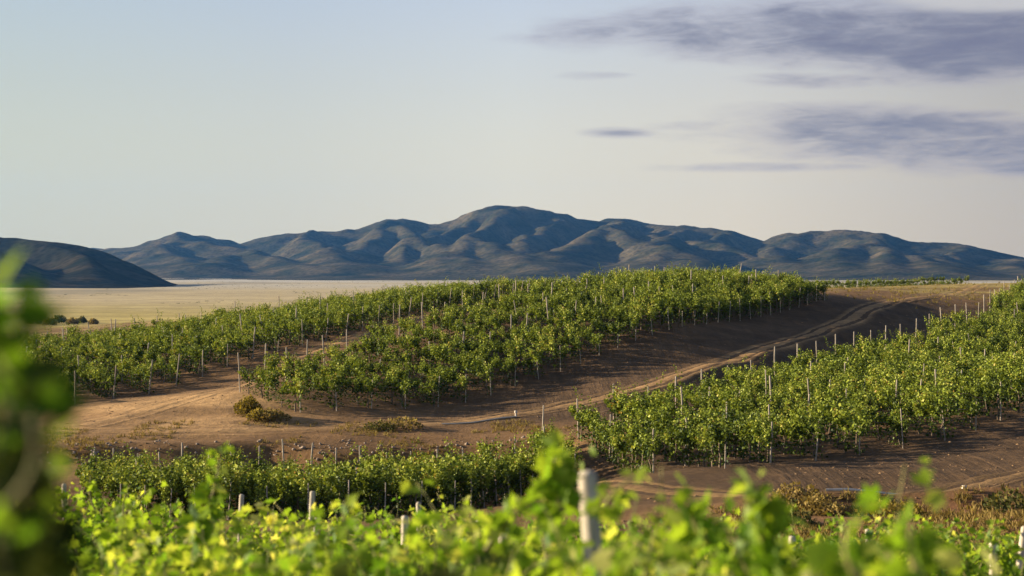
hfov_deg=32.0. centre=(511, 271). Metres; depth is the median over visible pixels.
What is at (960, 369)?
grapevine
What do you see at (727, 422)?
grapevine
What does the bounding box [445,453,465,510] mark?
grapevine
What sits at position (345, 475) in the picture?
grapevine
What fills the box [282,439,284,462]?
trellis post
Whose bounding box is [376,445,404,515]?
grapevine
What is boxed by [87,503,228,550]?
grapevine
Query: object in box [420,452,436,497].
grapevine
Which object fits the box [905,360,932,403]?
grapevine
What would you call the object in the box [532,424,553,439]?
grapevine
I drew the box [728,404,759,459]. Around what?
grapevine
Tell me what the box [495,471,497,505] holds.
trellis post
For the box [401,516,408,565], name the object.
trellis post
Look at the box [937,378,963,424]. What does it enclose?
grapevine
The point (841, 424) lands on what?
grapevine
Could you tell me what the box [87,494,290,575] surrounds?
grapevine
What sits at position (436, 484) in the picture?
grapevine
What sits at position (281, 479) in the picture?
grapevine
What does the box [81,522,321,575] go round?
grapevine
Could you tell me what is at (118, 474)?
grapevine
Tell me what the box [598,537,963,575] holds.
grapevine
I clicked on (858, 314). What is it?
dirt track
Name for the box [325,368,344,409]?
grapevine
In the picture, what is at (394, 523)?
grapevine
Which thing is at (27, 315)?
vine shoot
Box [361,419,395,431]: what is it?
shrub
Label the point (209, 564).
grapevine
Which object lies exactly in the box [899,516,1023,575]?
grapevine
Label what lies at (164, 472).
grapevine
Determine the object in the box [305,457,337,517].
grapevine
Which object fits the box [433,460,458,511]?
grapevine
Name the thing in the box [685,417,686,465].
trellis post
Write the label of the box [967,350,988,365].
grapevine
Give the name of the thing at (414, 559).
grapevine
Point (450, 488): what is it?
grapevine
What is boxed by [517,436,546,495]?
grapevine
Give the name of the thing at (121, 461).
grapevine
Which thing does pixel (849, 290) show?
dry grass
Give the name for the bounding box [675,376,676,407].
trellis post
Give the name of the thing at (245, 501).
grapevine
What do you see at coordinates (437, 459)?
grapevine
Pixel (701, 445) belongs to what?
grapevine
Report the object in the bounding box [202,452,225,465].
grapevine
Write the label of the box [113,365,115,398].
trellis post
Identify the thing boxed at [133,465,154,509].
grapevine
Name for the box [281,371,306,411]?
grapevine
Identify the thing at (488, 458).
grapevine
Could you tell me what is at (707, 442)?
grapevine
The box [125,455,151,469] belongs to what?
grapevine
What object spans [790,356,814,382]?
grapevine
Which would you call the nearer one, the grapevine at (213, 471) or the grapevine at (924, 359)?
the grapevine at (213, 471)
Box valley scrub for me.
[15,281,471,302]
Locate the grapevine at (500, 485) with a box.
[492,446,517,501]
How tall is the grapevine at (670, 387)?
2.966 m
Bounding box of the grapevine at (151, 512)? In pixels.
[55,482,183,558]
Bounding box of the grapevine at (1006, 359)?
[992,347,1023,401]
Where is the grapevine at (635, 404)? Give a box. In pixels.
[627,391,651,436]
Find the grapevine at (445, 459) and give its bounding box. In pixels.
[426,445,456,509]
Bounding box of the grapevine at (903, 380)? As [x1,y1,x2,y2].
[886,369,910,411]
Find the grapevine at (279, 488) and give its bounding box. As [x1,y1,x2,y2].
[269,464,292,519]
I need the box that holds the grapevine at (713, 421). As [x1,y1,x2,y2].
[707,398,728,450]
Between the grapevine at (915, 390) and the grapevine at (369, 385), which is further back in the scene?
the grapevine at (369, 385)
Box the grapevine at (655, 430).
[644,406,671,453]
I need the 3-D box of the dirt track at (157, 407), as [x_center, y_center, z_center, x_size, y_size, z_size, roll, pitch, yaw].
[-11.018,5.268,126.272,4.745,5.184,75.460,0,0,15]
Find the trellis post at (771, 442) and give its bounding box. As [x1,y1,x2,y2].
[770,422,772,462]
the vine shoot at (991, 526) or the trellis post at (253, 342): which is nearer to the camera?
the vine shoot at (991, 526)
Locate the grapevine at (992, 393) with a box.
[979,375,1010,419]
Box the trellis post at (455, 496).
[454,480,455,510]
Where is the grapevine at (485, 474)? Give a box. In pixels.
[470,460,495,508]
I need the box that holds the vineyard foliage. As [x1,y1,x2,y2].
[15,260,1023,516]
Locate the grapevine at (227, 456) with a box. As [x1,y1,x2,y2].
[221,449,244,465]
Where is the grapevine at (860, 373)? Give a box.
[842,366,863,380]
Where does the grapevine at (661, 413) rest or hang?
on the ground at (642, 356)
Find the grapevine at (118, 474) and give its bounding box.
[105,460,124,504]
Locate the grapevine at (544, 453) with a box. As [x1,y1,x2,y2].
[533,439,557,477]
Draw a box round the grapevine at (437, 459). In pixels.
[429,455,452,509]
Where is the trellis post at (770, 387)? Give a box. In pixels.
[769,376,771,404]
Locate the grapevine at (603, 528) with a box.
[601,515,701,560]
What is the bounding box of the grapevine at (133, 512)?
[58,481,179,575]
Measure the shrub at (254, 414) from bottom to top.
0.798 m
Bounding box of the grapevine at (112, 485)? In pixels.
[100,461,134,512]
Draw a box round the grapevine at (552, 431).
[535,417,565,448]
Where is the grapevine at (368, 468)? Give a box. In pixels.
[355,451,379,509]
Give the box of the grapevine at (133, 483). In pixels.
[126,457,158,517]
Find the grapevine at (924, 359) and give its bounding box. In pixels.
[908,352,931,387]
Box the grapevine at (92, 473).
[80,463,110,514]
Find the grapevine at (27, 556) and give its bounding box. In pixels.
[0,355,84,575]
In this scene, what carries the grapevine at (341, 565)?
on the ground at (642, 356)
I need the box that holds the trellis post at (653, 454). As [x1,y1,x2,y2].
[652,429,653,472]
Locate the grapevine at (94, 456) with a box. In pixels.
[83,448,104,493]
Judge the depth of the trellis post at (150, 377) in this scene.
106.36 m
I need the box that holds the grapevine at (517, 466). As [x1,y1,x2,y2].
[492,433,522,500]
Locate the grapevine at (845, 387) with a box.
[839,373,862,402]
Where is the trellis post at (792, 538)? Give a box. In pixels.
[788,536,795,565]
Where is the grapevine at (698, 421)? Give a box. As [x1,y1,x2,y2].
[692,400,718,427]
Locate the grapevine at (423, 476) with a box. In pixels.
[403,452,430,512]
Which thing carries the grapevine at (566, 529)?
on the ground at (642, 356)
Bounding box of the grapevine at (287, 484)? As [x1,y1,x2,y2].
[283,471,304,520]
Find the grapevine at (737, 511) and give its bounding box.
[637,507,777,573]
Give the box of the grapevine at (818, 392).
[813,378,827,426]
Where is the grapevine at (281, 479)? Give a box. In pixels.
[273,454,303,519]
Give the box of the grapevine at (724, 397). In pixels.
[715,378,745,418]
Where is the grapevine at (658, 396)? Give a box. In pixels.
[649,389,677,407]
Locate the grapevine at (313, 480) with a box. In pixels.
[306,454,331,518]
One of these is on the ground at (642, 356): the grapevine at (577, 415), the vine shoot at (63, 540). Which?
the grapevine at (577, 415)
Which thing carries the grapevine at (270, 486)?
on the ground at (642, 356)
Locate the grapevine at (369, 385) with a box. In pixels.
[351,356,382,407]
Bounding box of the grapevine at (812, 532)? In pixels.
[752,520,854,559]
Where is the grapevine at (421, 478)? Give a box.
[413,464,432,512]
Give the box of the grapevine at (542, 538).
[515,515,580,564]
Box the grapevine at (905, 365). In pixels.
[883,352,919,373]
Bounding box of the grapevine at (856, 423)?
[838,387,871,454]
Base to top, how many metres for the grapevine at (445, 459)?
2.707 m
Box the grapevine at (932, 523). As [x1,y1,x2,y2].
[854,511,972,573]
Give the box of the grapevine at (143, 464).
[125,453,153,507]
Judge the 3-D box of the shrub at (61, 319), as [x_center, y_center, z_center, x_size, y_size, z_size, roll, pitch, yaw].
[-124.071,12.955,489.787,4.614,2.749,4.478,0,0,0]
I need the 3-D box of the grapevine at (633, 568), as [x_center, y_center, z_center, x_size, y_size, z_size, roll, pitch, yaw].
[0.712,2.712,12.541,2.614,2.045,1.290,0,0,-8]
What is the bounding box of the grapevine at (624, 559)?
[608,489,967,575]
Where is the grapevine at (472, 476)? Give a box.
[459,458,484,508]
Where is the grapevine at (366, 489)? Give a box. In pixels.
[354,457,386,516]
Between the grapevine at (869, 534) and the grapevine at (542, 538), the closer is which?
the grapevine at (869, 534)
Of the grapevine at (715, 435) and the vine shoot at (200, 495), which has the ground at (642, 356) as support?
the grapevine at (715, 435)
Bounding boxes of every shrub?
[55,315,67,322]
[66,317,78,324]
[77,315,87,322]
[87,318,98,323]
[233,393,262,416]
[245,407,273,421]
[258,407,291,421]
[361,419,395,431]
[384,416,424,431]
[769,481,822,510]
[783,499,816,527]
[792,492,842,514]
[811,501,854,516]
[854,496,927,520]
[982,486,1023,512]
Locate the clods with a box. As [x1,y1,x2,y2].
[69,294,1023,521]
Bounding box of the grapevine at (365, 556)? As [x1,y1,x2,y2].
[234,505,753,575]
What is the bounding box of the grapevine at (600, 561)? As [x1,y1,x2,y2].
[584,544,1006,575]
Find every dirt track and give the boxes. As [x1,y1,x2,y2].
[44,285,989,436]
[65,301,497,426]
[518,466,1023,499]
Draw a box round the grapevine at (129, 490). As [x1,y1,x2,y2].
[128,450,156,509]
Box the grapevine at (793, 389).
[787,374,806,402]
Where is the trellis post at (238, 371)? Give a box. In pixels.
[238,353,240,391]
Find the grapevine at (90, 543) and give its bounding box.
[45,487,120,569]
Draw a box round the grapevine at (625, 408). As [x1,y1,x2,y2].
[619,382,644,428]
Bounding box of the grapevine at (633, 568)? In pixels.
[562,515,776,574]
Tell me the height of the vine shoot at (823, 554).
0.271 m
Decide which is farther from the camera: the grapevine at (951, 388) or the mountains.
the mountains
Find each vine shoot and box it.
[0,247,94,451]
[0,354,66,575]
[0,374,74,545]
[20,490,116,575]
[84,468,103,516]
[115,481,131,520]
[172,441,235,556]
[328,492,363,542]
[460,491,542,567]
[521,426,584,536]
[579,464,651,527]
[660,485,731,561]
[727,467,796,571]
[791,499,871,575]
[865,515,961,575]
[943,523,960,552]
[983,518,999,564]
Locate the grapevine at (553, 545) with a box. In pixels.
[524,503,700,572]
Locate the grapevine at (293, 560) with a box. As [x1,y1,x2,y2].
[103,531,370,575]
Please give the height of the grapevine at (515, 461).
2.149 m
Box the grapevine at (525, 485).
[515,447,534,495]
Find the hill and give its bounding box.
[0,237,177,287]
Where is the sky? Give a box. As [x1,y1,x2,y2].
[0,0,1023,256]
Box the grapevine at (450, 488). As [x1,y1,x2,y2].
[436,469,459,512]
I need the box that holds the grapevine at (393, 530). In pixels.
[341,505,563,575]
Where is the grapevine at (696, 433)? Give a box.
[687,420,709,465]
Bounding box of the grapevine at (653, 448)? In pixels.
[638,426,664,472]
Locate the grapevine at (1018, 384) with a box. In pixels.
[1007,366,1023,412]
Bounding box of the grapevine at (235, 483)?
[209,446,244,519]
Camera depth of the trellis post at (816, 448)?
67.93 m
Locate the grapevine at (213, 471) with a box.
[205,453,240,518]
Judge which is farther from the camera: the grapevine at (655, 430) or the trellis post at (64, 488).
the grapevine at (655, 430)
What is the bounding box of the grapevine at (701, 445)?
[692,425,710,466]
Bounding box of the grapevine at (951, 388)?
[927,372,955,417]
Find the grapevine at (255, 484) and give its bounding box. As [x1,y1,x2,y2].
[245,461,278,519]
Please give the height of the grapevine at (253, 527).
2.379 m
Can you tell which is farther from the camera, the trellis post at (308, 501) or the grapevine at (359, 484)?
the grapevine at (359, 484)
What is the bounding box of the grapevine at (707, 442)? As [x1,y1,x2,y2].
[699,401,727,466]
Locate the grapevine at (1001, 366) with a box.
[984,352,1018,399]
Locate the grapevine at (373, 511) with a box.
[320,495,428,548]
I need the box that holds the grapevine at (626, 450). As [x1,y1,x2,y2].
[621,432,642,472]
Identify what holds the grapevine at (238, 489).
on the ground at (642, 356)
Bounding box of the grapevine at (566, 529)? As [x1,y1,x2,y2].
[327,444,734,575]
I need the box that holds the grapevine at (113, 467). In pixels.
[105,454,134,509]
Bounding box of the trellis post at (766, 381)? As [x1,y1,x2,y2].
[765,370,766,392]
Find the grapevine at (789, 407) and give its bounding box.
[781,381,804,418]
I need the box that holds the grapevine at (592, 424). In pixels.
[583,396,607,449]
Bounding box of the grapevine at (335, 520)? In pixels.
[319,498,449,566]
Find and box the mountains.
[91,205,1023,280]
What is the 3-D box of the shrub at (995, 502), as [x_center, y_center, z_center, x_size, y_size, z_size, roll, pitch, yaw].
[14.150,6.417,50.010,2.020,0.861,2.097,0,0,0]
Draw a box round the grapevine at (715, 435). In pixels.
[702,409,743,466]
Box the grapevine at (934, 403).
[920,379,961,438]
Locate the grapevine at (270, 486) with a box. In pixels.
[257,472,277,518]
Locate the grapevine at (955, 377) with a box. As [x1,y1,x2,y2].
[937,358,968,390]
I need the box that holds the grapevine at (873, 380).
[864,365,885,408]
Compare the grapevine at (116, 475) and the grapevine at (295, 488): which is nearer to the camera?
the grapevine at (295, 488)
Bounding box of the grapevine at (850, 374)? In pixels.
[842,359,862,404]
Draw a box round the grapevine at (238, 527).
[197,505,555,575]
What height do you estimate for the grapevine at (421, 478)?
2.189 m
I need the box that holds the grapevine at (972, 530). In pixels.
[936,521,1019,572]
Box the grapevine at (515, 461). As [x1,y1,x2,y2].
[502,452,523,495]
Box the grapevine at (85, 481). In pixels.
[78,459,101,511]
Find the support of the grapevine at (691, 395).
on the ground at (642, 356)
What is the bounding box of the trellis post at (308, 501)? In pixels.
[307,483,308,518]
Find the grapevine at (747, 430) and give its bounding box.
[731,418,764,461]
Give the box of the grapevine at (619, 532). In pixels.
[540,513,713,556]
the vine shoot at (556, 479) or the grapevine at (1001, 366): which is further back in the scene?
the grapevine at (1001, 366)
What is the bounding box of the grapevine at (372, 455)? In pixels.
[359,440,383,471]
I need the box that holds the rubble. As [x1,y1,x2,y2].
[41,435,534,471]
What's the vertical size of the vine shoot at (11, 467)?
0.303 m
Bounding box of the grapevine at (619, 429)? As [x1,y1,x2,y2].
[599,417,624,464]
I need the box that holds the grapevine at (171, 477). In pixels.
[149,453,189,517]
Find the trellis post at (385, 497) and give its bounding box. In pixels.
[384,482,385,510]
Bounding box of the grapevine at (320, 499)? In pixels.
[312,468,336,519]
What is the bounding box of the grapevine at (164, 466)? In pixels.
[152,449,175,502]
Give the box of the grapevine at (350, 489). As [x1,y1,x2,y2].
[340,462,362,516]
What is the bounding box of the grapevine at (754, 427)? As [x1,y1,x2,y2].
[746,413,771,462]
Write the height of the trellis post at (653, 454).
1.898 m
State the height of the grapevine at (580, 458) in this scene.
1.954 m
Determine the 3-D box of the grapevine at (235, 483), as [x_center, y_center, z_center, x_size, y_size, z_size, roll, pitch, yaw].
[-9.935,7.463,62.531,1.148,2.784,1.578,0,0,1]
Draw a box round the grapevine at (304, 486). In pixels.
[295,470,321,517]
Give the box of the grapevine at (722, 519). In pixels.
[671,505,746,568]
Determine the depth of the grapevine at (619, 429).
74.71 m
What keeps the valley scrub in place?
on the ground at (642, 356)
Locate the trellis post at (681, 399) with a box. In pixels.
[680,387,682,418]
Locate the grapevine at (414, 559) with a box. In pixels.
[365,495,564,575]
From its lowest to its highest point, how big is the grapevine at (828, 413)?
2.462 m
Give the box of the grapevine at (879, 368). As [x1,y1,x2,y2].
[874,363,900,380]
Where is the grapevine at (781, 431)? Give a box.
[772,409,794,454]
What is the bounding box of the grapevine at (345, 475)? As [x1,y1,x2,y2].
[337,469,360,516]
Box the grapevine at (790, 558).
[711,536,886,575]
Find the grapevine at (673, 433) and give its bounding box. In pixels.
[664,415,682,463]
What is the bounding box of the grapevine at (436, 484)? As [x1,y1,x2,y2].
[424,449,454,510]
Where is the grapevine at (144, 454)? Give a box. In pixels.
[128,449,149,463]
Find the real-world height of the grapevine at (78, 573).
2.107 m
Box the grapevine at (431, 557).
[346,519,548,575]
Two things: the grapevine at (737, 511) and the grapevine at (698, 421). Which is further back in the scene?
the grapevine at (698, 421)
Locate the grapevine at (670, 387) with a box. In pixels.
[667,364,690,404]
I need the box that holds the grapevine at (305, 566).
[293,504,614,575]
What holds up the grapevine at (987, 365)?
on the ground at (642, 356)
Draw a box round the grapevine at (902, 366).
[897,347,918,377]
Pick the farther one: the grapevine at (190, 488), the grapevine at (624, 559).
the grapevine at (190, 488)
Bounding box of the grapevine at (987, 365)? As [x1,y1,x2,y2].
[968,357,993,403]
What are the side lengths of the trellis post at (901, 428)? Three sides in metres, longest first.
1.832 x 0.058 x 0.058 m
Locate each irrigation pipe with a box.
[441,411,516,424]
[825,485,966,493]
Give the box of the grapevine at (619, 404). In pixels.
[609,382,633,433]
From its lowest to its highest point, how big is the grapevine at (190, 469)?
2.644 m
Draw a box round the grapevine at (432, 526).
[408,492,549,554]
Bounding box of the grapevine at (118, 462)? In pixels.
[98,449,126,500]
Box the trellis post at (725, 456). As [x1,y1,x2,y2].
[724,436,726,468]
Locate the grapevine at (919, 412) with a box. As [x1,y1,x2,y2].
[907,382,931,433]
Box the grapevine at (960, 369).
[950,350,985,388]
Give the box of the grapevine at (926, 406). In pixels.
[917,373,945,436]
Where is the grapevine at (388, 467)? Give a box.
[368,445,404,514]
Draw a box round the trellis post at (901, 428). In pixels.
[900,408,903,447]
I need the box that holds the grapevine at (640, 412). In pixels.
[637,389,655,441]
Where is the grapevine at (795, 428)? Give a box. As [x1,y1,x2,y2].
[787,399,813,457]
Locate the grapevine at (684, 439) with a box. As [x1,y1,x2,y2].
[674,413,703,466]
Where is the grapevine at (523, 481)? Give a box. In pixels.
[510,455,526,497]
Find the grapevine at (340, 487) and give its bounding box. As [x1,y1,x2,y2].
[322,442,357,520]
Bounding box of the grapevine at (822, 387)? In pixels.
[806,373,826,406]
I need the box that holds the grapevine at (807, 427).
[792,404,827,459]
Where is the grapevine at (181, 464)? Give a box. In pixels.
[170,455,191,502]
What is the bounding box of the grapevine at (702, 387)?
[688,375,707,414]
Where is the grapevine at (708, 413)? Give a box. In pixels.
[697,397,724,450]
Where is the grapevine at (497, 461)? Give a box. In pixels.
[488,443,516,494]
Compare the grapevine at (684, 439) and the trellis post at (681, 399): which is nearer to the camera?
the grapevine at (684, 439)
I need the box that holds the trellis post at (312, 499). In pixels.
[309,491,314,519]
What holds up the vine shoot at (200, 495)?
attached to the grapevine at (182, 557)
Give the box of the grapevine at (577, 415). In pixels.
[568,387,592,441]
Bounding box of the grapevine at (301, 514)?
[212,503,369,574]
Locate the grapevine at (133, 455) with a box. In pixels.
[124,442,151,493]
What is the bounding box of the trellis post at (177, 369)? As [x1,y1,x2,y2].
[176,354,179,385]
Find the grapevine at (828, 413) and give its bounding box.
[819,393,849,448]
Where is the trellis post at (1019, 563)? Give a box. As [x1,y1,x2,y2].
[1016,526,1023,570]
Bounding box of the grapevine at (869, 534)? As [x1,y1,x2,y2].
[775,511,968,575]
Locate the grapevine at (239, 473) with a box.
[226,457,247,509]
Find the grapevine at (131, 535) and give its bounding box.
[67,501,272,575]
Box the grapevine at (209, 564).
[102,526,464,575]
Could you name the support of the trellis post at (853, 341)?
on the ground at (642, 356)
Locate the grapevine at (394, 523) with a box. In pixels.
[381,514,526,551]
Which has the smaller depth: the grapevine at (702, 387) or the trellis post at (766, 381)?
the grapevine at (702, 387)
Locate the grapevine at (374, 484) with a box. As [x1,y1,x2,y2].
[361,445,392,516]
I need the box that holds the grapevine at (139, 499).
[135,479,159,515]
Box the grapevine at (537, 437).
[526,424,549,447]
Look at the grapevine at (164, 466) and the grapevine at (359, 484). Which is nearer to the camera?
the grapevine at (359, 484)
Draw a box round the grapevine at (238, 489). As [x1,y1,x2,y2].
[215,464,241,517]
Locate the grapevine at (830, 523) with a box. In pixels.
[745,499,880,562]
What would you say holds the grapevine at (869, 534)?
on the ground at (642, 356)
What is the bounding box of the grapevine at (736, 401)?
[725,392,753,417]
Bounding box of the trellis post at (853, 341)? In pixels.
[853,332,854,365]
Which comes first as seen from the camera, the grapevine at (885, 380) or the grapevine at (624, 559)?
the grapevine at (624, 559)
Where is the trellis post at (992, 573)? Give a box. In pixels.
[989,543,996,575]
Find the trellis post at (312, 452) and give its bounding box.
[311,443,313,463]
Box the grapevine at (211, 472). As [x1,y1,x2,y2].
[202,447,214,506]
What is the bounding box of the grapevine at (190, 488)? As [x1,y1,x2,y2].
[184,474,203,514]
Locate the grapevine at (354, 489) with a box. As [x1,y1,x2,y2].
[346,475,363,514]
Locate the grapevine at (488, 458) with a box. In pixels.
[465,447,493,508]
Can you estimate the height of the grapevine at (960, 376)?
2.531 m
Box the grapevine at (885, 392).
[873,375,905,415]
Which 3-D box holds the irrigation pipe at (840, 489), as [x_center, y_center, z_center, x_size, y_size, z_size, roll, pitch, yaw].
[11.798,6.886,54.434,5.058,0.773,0.311,0,0,-22]
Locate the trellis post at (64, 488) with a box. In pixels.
[62,485,66,511]
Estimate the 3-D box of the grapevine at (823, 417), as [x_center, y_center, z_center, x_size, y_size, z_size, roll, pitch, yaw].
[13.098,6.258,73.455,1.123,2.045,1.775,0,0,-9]
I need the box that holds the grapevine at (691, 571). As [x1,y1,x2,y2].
[497,502,714,575]
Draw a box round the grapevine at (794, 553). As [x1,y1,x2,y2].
[633,502,859,574]
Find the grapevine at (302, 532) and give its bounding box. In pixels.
[163,498,378,575]
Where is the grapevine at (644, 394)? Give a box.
[631,378,656,410]
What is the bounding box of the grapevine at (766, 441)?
[756,418,778,462]
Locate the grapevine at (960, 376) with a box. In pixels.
[953,358,977,400]
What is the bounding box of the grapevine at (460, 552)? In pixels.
[447,466,889,575]
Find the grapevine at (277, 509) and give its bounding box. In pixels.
[269,469,286,513]
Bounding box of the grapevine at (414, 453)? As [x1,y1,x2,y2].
[407,434,427,466]
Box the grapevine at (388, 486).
[382,457,404,514]
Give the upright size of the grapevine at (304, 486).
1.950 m
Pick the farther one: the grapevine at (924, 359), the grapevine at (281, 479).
the grapevine at (924, 359)
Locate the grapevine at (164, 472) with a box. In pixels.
[154,453,182,516]
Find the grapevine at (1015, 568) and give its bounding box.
[881,560,1023,575]
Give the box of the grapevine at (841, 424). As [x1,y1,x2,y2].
[830,386,858,452]
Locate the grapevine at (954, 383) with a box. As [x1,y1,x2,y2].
[933,368,956,409]
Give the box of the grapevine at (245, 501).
[234,465,255,514]
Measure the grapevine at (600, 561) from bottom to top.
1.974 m
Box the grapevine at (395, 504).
[389,471,409,515]
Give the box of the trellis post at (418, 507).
[416,502,421,534]
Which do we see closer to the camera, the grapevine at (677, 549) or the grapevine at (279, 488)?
the grapevine at (677, 549)
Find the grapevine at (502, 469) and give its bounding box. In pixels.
[486,450,510,505]
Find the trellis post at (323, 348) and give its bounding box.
[322,335,324,365]
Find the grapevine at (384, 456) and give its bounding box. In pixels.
[378,447,398,469]
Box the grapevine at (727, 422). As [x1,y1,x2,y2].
[716,395,759,457]
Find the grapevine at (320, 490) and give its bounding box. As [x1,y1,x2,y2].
[314,465,333,519]
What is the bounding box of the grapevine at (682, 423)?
[671,411,698,465]
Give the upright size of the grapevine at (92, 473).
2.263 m
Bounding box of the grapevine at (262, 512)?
[225,498,449,567]
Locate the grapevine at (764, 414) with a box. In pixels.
[758,400,781,445]
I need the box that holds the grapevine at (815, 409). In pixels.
[804,392,827,442]
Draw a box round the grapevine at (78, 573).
[73,571,86,575]
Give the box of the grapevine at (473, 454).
[464,449,492,505]
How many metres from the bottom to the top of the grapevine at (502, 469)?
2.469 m
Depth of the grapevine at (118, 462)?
74.85 m
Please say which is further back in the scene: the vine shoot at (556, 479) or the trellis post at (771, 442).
the trellis post at (771, 442)
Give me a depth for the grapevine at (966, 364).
92.46 m
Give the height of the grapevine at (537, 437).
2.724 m
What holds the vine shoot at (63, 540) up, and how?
attached to the grapevine at (27, 556)
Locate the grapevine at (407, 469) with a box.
[395,450,429,515]
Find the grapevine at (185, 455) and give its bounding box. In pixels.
[181,447,195,462]
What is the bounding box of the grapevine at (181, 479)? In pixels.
[173,449,206,516]
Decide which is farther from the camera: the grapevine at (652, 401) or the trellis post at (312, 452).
the grapevine at (652, 401)
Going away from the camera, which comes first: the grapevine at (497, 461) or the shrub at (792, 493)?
the shrub at (792, 493)
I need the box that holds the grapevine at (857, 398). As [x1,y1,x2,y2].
[842,384,869,417]
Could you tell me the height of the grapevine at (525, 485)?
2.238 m
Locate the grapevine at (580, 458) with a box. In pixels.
[565,442,584,484]
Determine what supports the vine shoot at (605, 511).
attached to the grapevine at (460, 552)
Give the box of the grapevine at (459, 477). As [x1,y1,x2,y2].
[443,437,476,508]
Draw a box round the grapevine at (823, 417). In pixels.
[816,398,846,443]
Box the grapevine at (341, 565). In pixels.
[322,546,531,575]
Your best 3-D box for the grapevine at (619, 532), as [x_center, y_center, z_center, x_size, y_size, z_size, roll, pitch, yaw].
[1.166,3.608,19.867,2.237,2.204,1.378,0,0,10]
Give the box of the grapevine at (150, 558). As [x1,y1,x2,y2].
[73,539,260,575]
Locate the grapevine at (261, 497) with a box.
[252,472,277,519]
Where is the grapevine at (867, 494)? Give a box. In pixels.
[495,457,935,575]
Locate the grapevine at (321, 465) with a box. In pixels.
[308,453,340,501]
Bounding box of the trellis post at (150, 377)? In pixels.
[148,360,152,393]
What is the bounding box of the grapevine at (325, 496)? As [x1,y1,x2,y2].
[322,482,345,517]
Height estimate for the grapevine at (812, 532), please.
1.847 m
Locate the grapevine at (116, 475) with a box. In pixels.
[109,465,125,503]
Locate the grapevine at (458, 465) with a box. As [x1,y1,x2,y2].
[453,451,476,507]
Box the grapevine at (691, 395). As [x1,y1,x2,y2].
[684,380,703,416]
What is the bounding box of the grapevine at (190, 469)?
[174,455,199,509]
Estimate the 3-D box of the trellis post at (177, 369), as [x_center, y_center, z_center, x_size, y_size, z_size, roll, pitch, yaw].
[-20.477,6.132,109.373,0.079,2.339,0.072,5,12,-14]
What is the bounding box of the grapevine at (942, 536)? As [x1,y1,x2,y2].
[862,506,1015,575]
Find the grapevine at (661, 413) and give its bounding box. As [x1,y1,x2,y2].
[647,394,683,456]
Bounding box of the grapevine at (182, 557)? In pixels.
[74,500,293,575]
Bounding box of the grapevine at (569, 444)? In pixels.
[562,428,575,453]
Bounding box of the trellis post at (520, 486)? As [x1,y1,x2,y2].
[520,470,521,498]
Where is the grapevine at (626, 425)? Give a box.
[618,409,649,473]
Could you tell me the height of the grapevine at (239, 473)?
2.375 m
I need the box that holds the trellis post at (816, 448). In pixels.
[815,427,819,460]
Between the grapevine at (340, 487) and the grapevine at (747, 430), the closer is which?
the grapevine at (340, 487)
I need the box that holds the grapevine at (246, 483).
[243,455,259,518]
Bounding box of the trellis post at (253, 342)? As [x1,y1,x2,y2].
[252,327,255,358]
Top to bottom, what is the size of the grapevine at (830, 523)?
2.170 m
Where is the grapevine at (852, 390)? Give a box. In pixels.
[842,375,865,409]
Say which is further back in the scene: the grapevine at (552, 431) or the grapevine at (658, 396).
the grapevine at (658, 396)
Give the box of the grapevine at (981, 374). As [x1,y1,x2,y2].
[975,363,994,406]
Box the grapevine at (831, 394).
[823,379,848,423]
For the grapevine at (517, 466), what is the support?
on the ground at (642, 356)
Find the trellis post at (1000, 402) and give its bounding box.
[1000,382,1001,420]
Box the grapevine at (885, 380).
[880,359,903,413]
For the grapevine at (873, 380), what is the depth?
87.01 m
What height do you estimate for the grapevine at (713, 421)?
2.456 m
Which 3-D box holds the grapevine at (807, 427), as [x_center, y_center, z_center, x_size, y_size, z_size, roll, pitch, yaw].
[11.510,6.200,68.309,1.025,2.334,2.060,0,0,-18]
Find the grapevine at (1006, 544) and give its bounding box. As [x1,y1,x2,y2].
[959,518,1023,575]
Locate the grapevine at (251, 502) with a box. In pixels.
[247,487,256,514]
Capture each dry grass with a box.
[13,417,624,467]
[478,281,1006,318]
[709,482,1023,562]
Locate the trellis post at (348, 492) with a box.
[347,480,349,516]
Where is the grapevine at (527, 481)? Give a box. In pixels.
[514,442,537,494]
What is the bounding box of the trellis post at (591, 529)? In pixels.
[578,470,601,575]
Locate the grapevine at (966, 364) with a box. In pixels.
[955,354,977,376]
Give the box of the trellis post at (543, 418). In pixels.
[542,405,543,430]
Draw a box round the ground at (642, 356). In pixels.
[0,278,1023,558]
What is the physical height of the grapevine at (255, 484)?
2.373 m
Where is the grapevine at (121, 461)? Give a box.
[110,447,126,468]
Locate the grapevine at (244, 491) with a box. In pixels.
[237,450,264,514]
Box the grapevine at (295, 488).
[283,461,312,519]
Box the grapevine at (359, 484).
[342,447,376,518]
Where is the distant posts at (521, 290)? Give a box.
[90,263,1021,340]
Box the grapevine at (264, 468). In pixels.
[247,446,276,473]
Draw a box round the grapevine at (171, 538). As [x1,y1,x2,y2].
[76,500,279,575]
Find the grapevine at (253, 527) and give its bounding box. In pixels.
[184,491,300,551]
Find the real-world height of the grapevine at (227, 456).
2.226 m
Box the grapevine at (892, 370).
[882,362,902,393]
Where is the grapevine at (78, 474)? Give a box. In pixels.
[75,445,110,504]
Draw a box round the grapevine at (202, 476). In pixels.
[182,458,209,514]
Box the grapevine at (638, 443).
[626,406,656,471]
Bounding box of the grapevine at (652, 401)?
[645,370,668,411]
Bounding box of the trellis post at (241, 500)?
[237,494,243,541]
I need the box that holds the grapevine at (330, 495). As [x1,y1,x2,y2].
[324,480,347,516]
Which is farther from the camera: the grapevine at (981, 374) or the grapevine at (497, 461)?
the grapevine at (981, 374)
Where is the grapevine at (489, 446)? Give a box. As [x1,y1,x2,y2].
[476,433,501,461]

